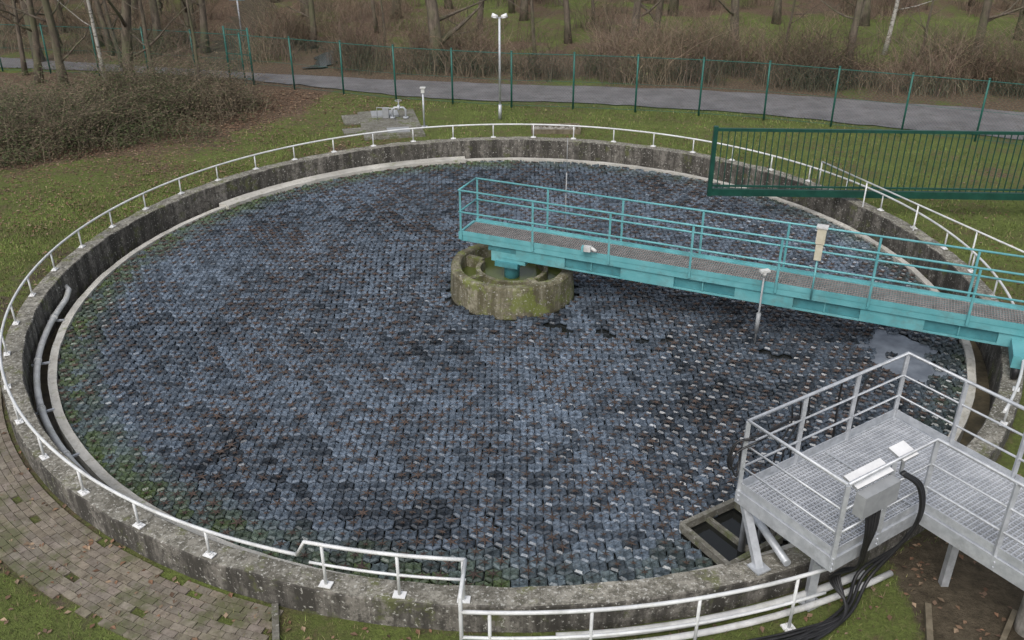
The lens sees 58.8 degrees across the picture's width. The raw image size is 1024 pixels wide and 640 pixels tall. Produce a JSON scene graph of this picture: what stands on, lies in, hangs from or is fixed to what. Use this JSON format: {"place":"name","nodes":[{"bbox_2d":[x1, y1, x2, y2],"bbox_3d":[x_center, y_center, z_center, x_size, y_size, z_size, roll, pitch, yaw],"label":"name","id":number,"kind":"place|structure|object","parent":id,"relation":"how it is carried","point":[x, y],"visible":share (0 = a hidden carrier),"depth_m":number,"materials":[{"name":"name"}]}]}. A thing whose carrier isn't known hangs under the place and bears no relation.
{"place":"outdoors","nodes":[
{"label":"outdoors","id":0,"kind":"place"},
{"bbox_2d":[302,51,337,67],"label":"stream water","id":1,"kind":"structure","parent":0,"point":[324,60],"depth_m":38.35,"materials":[{"name":"grey liquid"}]},
{"bbox_2d":[0,0,1023,639],"bbox_3d":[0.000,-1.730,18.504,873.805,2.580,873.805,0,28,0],"label":"grass ground","id":2,"kind":"structure","parent":0,"point":[966,586],"depth_m":27.13,"materials":[{"name":"green plant"}]},
{"bbox_2d":[1,0,36,75],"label":"bare tree","id":3,"kind":"object","parent":2,"relation":"on","point":[24,68],"visible":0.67,"depth_m":35.76,"materials":[{"name":"brown plant"}]},
{"bbox_2d":[0,0,43,83],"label":"bare tree","id":4,"kind":"object","parent":2,"relation":"on","point":[35,37],"visible":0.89,"depth_m":34.25,"materials":[{"name":"brown plant"}]},
{"bbox_2d":[0,0,62,47],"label":"bare tree","id":5,"kind":"object","parent":2,"relation":"on","point":[42,15],"visible":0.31,"depth_m":40.02,"materials":[{"name":"brown plant"}]},
{"bbox_2d":[18,0,45,61],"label":"bare tree","id":6,"kind":"object","parent":2,"relation":"on","point":[24,7],"visible":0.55,"depth_m":37.89,"materials":[{"name":"brown plant"}]},
{"bbox_2d":[0,0,109,87],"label":"bare tree","id":7,"kind":"object","parent":2,"relation":"on","point":[49,21],"visible":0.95,"depth_m":33.52,"materials":[{"name":"brown plant"}]},
{"bbox_2d":[54,0,68,32],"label":"bare tree","id":8,"kind":"object","parent":2,"relation":"on","point":[59,12],"visible":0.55,"depth_m":44.20,"materials":[{"name":"brown plant"}]},
{"bbox_2d":[57,0,107,80],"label":"birch tree","id":9,"kind":"object","parent":2,"relation":"on","point":[92,25],"visible":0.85,"depth_m":34.61,"materials":[{"name":"white plant"}]},
{"bbox_2d":[56,0,116,55],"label":"bare tree","id":10,"kind":"object","parent":2,"relation":"on","point":[98,4],"visible":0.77,"depth_m":39.27,"materials":[{"name":"brown plant"}]},
{"bbox_2d":[84,0,103,46],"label":"bare tree","id":11,"kind":"object","parent":2,"relation":"on","point":[100,40],"visible":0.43,"depth_m":41.15,"materials":[{"name":"brown plant"}]},
{"bbox_2d":[95,0,145,67],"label":"bare tree","id":12,"kind":"object","parent":2,"relation":"on","point":[104,4],"visible":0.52,"depth_m":36.79,"materials":[{"name":"brown plant"}]},
{"bbox_2d":[51,0,194,88],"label":"bare tree","id":13,"kind":"object","parent":2,"relation":"on","point":[124,16],"visible":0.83,"depth_m":33.01,"materials":[{"name":"brown plant"}]},
{"bbox_2d":[131,0,138,27],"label":"bare tree","id":14,"kind":"object","parent":2,"relation":"on","point":[134,2],"visible":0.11,"depth_m":45.07,"materials":[{"name":"brown plant"}]},
{"bbox_2d":[0,387,283,639],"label":"brick footpath","id":15,"kind":"structure","parent":2,"relation":"on","point":[200,620],"depth_m":11.34,"materials":[{"name":"brick"}]},
{"bbox_2d":[0,22,293,169],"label":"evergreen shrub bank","id":16,"kind":"structure","parent":2,"relation":"on","point":[61,116],"depth_m":29.45,"materials":[{"name":"green plant"}]},
{"bbox_2d":[122,0,180,93],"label":"bare tree","id":17,"kind":"object","parent":2,"relation":"on","point":[145,33],"visible":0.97,"depth_m":31.93,"materials":[{"name":"brown plant"}]},
{"bbox_2d":[147,0,163,28],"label":"bare tree","id":18,"kind":"object","parent":2,"relation":"on","point":[159,6],"visible":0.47,"depth_m":42.23,"materials":[{"name":"brown plant"}]},
{"bbox_2d":[149,0,164,52],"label":"bare tree","id":19,"kind":"object","parent":2,"relation":"on","point":[154,14],"visible":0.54,"depth_m":39.47,"materials":[{"name":"brown plant"}]},
{"bbox_2d":[146,0,214,89],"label":"bare tree","id":20,"kind":"object","parent":2,"relation":"on","point":[193,37],"visible":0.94,"depth_m":31.72,"materials":[{"name":"brown plant"}]},
{"bbox_2d":[180,0,197,47],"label":"bare tree","id":21,"kind":"object","parent":2,"relation":"on","point":[185,14],"visible":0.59,"depth_m":40.30,"materials":[{"name":"brown plant"}]},
{"bbox_2d":[188,0,196,30],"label":"bare tree","id":22,"kind":"object","parent":2,"relation":"on","point":[191,8],"visible":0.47,"depth_m":45.16,"materials":[{"name":"brown plant"}]},
{"bbox_2d":[191,0,210,53],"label":"bare tree","id":23,"kind":"object","parent":2,"relation":"on","point":[203,21],"visible":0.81,"depth_m":39.72,"materials":[{"name":"brown plant"}]},
{"bbox_2d":[222,26,254,84],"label":"green pedestrian gate","id":24,"kind":"structure","parent":2,"relation":"on","point":[249,49],"depth_m":34.46,"materials":[{"name":"paint"}]},
{"bbox_2d":[236,0,242,40],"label":"pole","id":25,"kind":"object","parent":2,"relation":"on","point":[239,18],"visible":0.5,"depth_m":41.95,"materials":[{"name":"metal"}]},
{"bbox_2d":[271,603,279,639],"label":"kerb edging","id":26,"kind":"object","parent":2,"relation":"on","point":[275,623],"visible":1,"depth_m":10.66,"materials":[{"name":"concrete"}]},
{"bbox_2d":[275,0,317,48],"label":"bare tree","id":27,"kind":"object","parent":2,"relation":"on","point":[310,5],"visible":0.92,"depth_m":40.63,"materials":[{"name":"brown plant"}]},
{"bbox_2d":[302,0,309,32],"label":"bare tree","id":28,"kind":"object","parent":2,"relation":"on","point":[305,6],"visible":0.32,"depth_m":43.19,"materials":[{"name":"brown plant"}]},
{"bbox_2d":[347,0,394,55],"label":"bare tree","id":29,"kind":"object","parent":2,"relation":"on","point":[383,20],"visible":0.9,"depth_m":38.62,"materials":[{"name":"brown plant"}]},
{"bbox_2d":[371,0,378,32],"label":"bare tree","id":30,"kind":"object","parent":2,"relation":"on","point":[373,12],"visible":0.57,"depth_m":43.28,"materials":[{"name":"brown plant"}]},
{"bbox_2d":[341,109,425,140],"bbox_3d":[-4.304,-6.442,29.731,2.523,0.170,3.200,-6,28,-11],"label":"concrete shaft cover","id":31,"kind":"object","parent":2,"relation":"on","point":[368,121],"visible":0.86,"depth_m":29.60,"materials":[{"name":"grey concrete"}]},
{"bbox_2d":[376,99,408,119],"bbox_3d":[-3.947,-6.945,30.033,0.978,0.600,0.457,4,28,8],"label":"pipe valve assembly","id":32,"kind":"object","parent":31,"relation":"on","point":[385,111],"visible":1,"depth_m":30.12,"materials":[{"name":"metal"}]},
{"bbox_2d":[392,0,401,19],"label":"bare tree","id":33,"kind":"object","parent":2,"relation":"on","point":[396,12],"visible":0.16,"depth_m":46.92,"materials":[{"name":"brown plant"}]},
{"bbox_2d":[420,87,427,126],"bbox_3d":[-2.850,-6.838,29.262,0.200,1.305,0.200,0,28,0],"label":"bollard light","id":34,"kind":"object","parent":2,"relation":"on","point":[422,90],"visible":0.78,"depth_m":29.18,"materials":[{"name":"metal"}]},
{"bbox_2d":[444,0,453,8],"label":"bare tree","id":35,"kind":"object","parent":2,"relation":"on","point":[446,1],"visible":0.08,"depth_m":50.67,"materials":[{"name":"brown plant"}]},
{"bbox_2d":[425,0,504,72],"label":"bare tree","id":36,"kind":"object","parent":2,"relation":"on","point":[434,18],"visible":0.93,"depth_m":36.36,"materials":[{"name":"brown plant"}]},
{"bbox_2d":[476,0,483,32],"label":"bare tree","id":37,"kind":"object","parent":2,"relation":"on","point":[480,13],"visible":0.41,"depth_m":43.23,"materials":[{"name":"brown plant"}]},
{"bbox_2d":[11,0,974,6],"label":"distant woodland","id":38,"kind":"object","parent":2,"relation":"on","point":[968,2],"depth_m":50.76,"materials":[{"name":"brown plant"}]},
{"bbox_2d":[491,13,507,119],"bbox_3d":[-0.400,-8.239,29.658,0.526,3.423,0.180,0,28,0],"label":"street lamp","id":39,"kind":"object","parent":2,"relation":"on","point":[493,15],"visible":1,"depth_m":29.44,"materials":[{"name":"metal"}]},
{"bbox_2d":[508,0,514,13],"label":"bare tree","id":40,"kind":"object","parent":2,"relation":"on","point":[511,8],"visible":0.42,"depth_m":48.85,"materials":[{"name":"brown plant"}]},
{"bbox_2d":[0,137,1023,632],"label":"circular clarifier tank","id":41,"kind":"object","parent":2,"relation":"on","point":[96,261],"visible":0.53,"depth_m":14.16,"materials":[{"name":"concrete"}]},
{"bbox_2d":[31,284,90,475],"bbox_3d":[-7.759,1.128,15.664,0.937,0.563,7.601,-14,31,-24],"label":"channel pipe","id":42,"kind":"object","parent":41,"relation":"on","point":[42,411],"visible":0.67,"depth_m":15.45,"materials":[{"name":"metal"}]},
{"bbox_2d":[58,163,964,587],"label":"tank water","id":43,"kind":"structure","parent":41,"relation":"in","point":[718,541],"depth_m":13.54,"materials":[{"name":"black liquid"}]},
{"bbox_2d":[57,160,966,587],"bbox_3d":[-0.042,-0.650,19.075,17.638,0.131,17.743,0,28,0],"label":"hexagonal floating cover","id":44,"kind":"object","parent":43,"relation":"on","point":[247,258],"visible":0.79,"depth_m":15.83,"materials":[{"name":"plastic"}]},
{"bbox_2d":[451,243,573,319],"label":"well column","id":45,"kind":"structure","parent":43,"relation":"in","point":[481,284],"depth_m":18.15,"materials":[{"name":"concrete"}]},
{"bbox_2d":[855,329,954,384],"bbox_3d":[7.185,0.640,16.658,1.464,0.001,1.997,-12,30,-21],"label":"floating scum film","id":46,"kind":"object","parent":43,"relation":"on","point":[882,342],"visible":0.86,"depth_m":16.74,"materials":[{"name":"grey liquid"}]},
{"bbox_2d":[0,124,1023,639],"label":"white tube railing","id":47,"kind":"object","parent":41,"relation":"attached to","point":[400,594],"visible":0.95,"depth_m":10.69,"materials":[{"name":"metal"}]},
{"bbox_2d":[679,498,790,565],"bbox_3d":[3.151,2.866,11.884,1.062,1.008,1.728,-16,32,-28],"label":"scum removal frame","id":48,"kind":"object","parent":41,"relation":"attached to","point":[773,542],"visible":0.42,"depth_m":12.05,"materials":[{"name":"metal"}]},
{"bbox_2d":[458,177,1023,378],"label":"scraper bridge walkway","id":49,"kind":"structure","parent":41,"relation":"on","point":[972,318],"depth_m":16.70,"materials":[{"name":"teal paint"}]},
{"bbox_2d":[564,138,567,231],"bbox_3d":[1.083,-2.612,18.164,0.024,2.100,0.021,0,28,0],"label":"antenna rod","id":50,"kind":"object","parent":49,"relation":"attached to","point":[566,189],"visible":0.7,"depth_m":18.20,"materials":[{"name":"grey metal"}]},
{"bbox_2d":[581,245,596,252],"bbox_3d":[1.486,-1.356,17.480,0.302,0.123,0.132,8,29,14],"label":"security camera unit","id":51,"kind":"object","parent":49,"relation":"attached to","point":[586,248],"visible":1,"depth_m":17.46,"materials":[{"name":"white plastic"}]},
{"bbox_2d":[754,268,770,343],"bbox_3d":[4.521,-0.178,16.616,0.180,1.620,0.100,-8,29,-15],"label":"level probe","id":52,"kind":"object","parent":49,"relation":"attached to","point":[765,271],"visible":0.91,"depth_m":16.55,"materials":[{"name":"white metal"}]},
{"bbox_2d":[810,224,828,299],"bbox_3d":[5.300,-0.985,15.811,0.190,1.395,0.160,11,30,21],"label":"measurement cabinet","id":53,"kind":"object","parent":49,"relation":"attached to","point":[821,235],"visible":1,"depth_m":15.60,"materials":[{"name":"beige metal"}]},
{"bbox_2d":[0,0,1023,99],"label":"bare shrub thicket","id":54,"kind":"object","parent":2,"relation":"on","point":[955,62],"visible":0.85,"depth_m":36.29,"materials":[{"name":"brown plant"}]},
{"bbox_2d":[0,23,1023,144],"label":"green wire fence","id":55,"kind":"object","parent":2,"relation":"on","point":[636,79],"visible":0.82,"depth_m":31.16,"materials":[{"name":"metal"}]},
{"bbox_2d":[0,89,1023,639],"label":"fallen leaves","id":56,"kind":"object","parent":2,"relation":"on","point":[242,123],"visible":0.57,"depth_m":25.73,"materials":[{"name":"brown plant"}]},
{"bbox_2d":[519,0,528,20],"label":"bare tree","id":57,"kind":"object","parent":2,"relation":"on","point":[524,3],"visible":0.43,"depth_m":46.03,"materials":[{"name":"brown plant"}]},
{"bbox_2d":[507,0,565,58],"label":"bare tree","id":58,"kind":"object","parent":2,"relation":"on","point":[532,19],"visible":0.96,"depth_m":37.98,"materials":[{"name":"brown plant"}]},
{"bbox_2d":[531,123,580,133],"bbox_3d":[1.400,-6.136,29.177,1.570,0.160,0.770,0,28,0],"label":"stone filled planter","id":59,"kind":"object","parent":2,"relation":"on","point":[540,129],"visible":0.91,"depth_m":28.86,"materials":[{"name":"grey stone"}]},
{"bbox_2d":[558,0,571,43],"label":"bare tree","id":60,"kind":"object","parent":2,"relation":"on","point":[567,24],"visible":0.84,"depth_m":41.58,"materials":[{"name":"brown plant"}]},
{"bbox_2d":[591,0,596,27],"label":"bare tree","id":61,"kind":"object","parent":2,"relation":"on","point":[592,5],"visible":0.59,"depth_m":44.10,"materials":[{"name":"brown plant"}]},
{"bbox_2d":[629,0,661,50],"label":"bare tree","id":62,"kind":"object","parent":2,"relation":"on","point":[638,10],"visible":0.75,"depth_m":39.34,"materials":[{"name":"brown plant"}]},
{"bbox_2d":[630,0,663,42],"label":"bare tree","id":63,"kind":"object","parent":2,"relation":"on","point":[659,11],"visible":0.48,"depth_m":41.24,"materials":[{"name":"brown plant"}]},
{"bbox_2d":[667,0,678,15],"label":"bare tree","id":64,"kind":"object","parent":2,"relation":"on","point":[676,2],"visible":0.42,"depth_m":47.77,"materials":[{"name":"brown plant"}]},
{"bbox_2d":[708,0,715,10],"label":"bare tree","id":65,"kind":"object","parent":2,"relation":"on","point":[713,2],"visible":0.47,"depth_m":49.78,"materials":[{"name":"brown plant"}]},
{"bbox_2d":[707,0,738,49],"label":"bare tree","id":66,"kind":"object","parent":2,"relation":"on","point":[735,12],"visible":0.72,"depth_m":39.41,"materials":[{"name":"brown plant"}]},
{"bbox_2d":[556,570,892,639],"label":"ground conduit pipe","id":67,"kind":"object","parent":2,"relation":"on","point":[845,580],"visible":0.66,"depth_m":10.67,"materials":[{"name":"white plastic"}]},
{"bbox_2d":[771,0,781,24],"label":"bare tree","id":68,"kind":"object","parent":2,"relation":"on","point":[778,7],"visible":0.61,"depth_m":46.08,"materials":[{"name":"brown plant"}]},
{"bbox_2d":[781,0,853,61],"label":"bare tree","id":69,"kind":"object","parent":2,"relation":"on","point":[792,12],"visible":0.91,"depth_m":37.10,"materials":[{"name":"brown plant"}]},
{"bbox_2d":[727,372,925,639],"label":"black cable bundle","id":70,"kind":"object","parent":2,"relation":"on","point":[824,628],"visible":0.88,"depth_m":10.65,"materials":[{"name":"rubber"}]},
{"bbox_2d":[820,0,865,75],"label":"bare tree","id":71,"kind":"object","parent":2,"relation":"on","point":[858,16],"visible":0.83,"depth_m":34.69,"materials":[{"name":"brown plant"}]},
{"bbox_2d":[859,0,870,26],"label":"bare tree","id":72,"kind":"object","parent":2,"relation":"on","point":[865,19],"visible":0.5,"depth_m":46.15,"materials":[{"name":"brown plant"}]},
{"bbox_2d":[734,351,1023,611],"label":"galvanised service platform","id":73,"kind":"structure","parent":2,"relation":"on","point":[965,476],"depth_m":10.91,"materials":[{"name":"metal"}]},
{"bbox_2d":[843,440,918,519],"bbox_3d":[4.059,1.764,9.952,1.038,0.492,0.338,-18,33,-31],"label":"control cabinet","id":74,"kind":"object","parent":73,"relation":"attached to","point":[876,497],"visible":0.96,"depth_m":9.77,"materials":[{"name":"grey metal"}]},
{"bbox_2d":[881,0,930,54],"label":"birch tree","id":75,"kind":"object","parent":2,"relation":"on","point":[893,18],"visible":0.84,"depth_m":39.16,"materials":[{"name":"white plant"}]},
{"bbox_2d":[898,0,959,58],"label":"bare tree","id":76,"kind":"object","parent":2,"relation":"on","point":[929,15],"visible":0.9,"depth_m":35.94,"materials":[{"name":"brown plant"}]},
{"bbox_2d":[924,602,1017,639],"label":"timber edging","id":77,"kind":"object","parent":2,"relation":"on","point":[928,622],"visible":0.91,"depth_m":10.64,"materials":[{"name":"brown wood"}]},
{"bbox_2d":[972,0,1023,60],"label":"bare tree","id":78,"kind":"object","parent":2,"relation":"on","point":[985,18],"visible":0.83,"depth_m":37.56,"materials":[{"name":"brown plant"}]},
{"bbox_2d":[1005,0,1023,40],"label":"bare tree","id":79,"kind":"object","parent":2,"relation":"on","point":[1020,18],"visible":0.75,"depth_m":42.47,"materials":[{"name":"brown plant"}]},
{"bbox_2d":[0,57,1023,139],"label":"asphalt road","id":80,"kind":"structure","parent":0,"point":[537,92],"depth_m":32.65,"materials":[{"name":"grey asphalt"}]},
{"bbox_2d":[707,126,1023,199],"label":"green sliding gate","id":81,"kind":"structure","parent":0,"point":[859,193],"depth_m":22.01,"materials":[{"name":"green metal"}]},
{"bbox_2d":[1013,596,1023,637],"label":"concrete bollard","id":82,"kind":"object","parent":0,"point":[1018,625],"visible":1,"depth_m":10.55,"materials":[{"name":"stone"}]}
]}

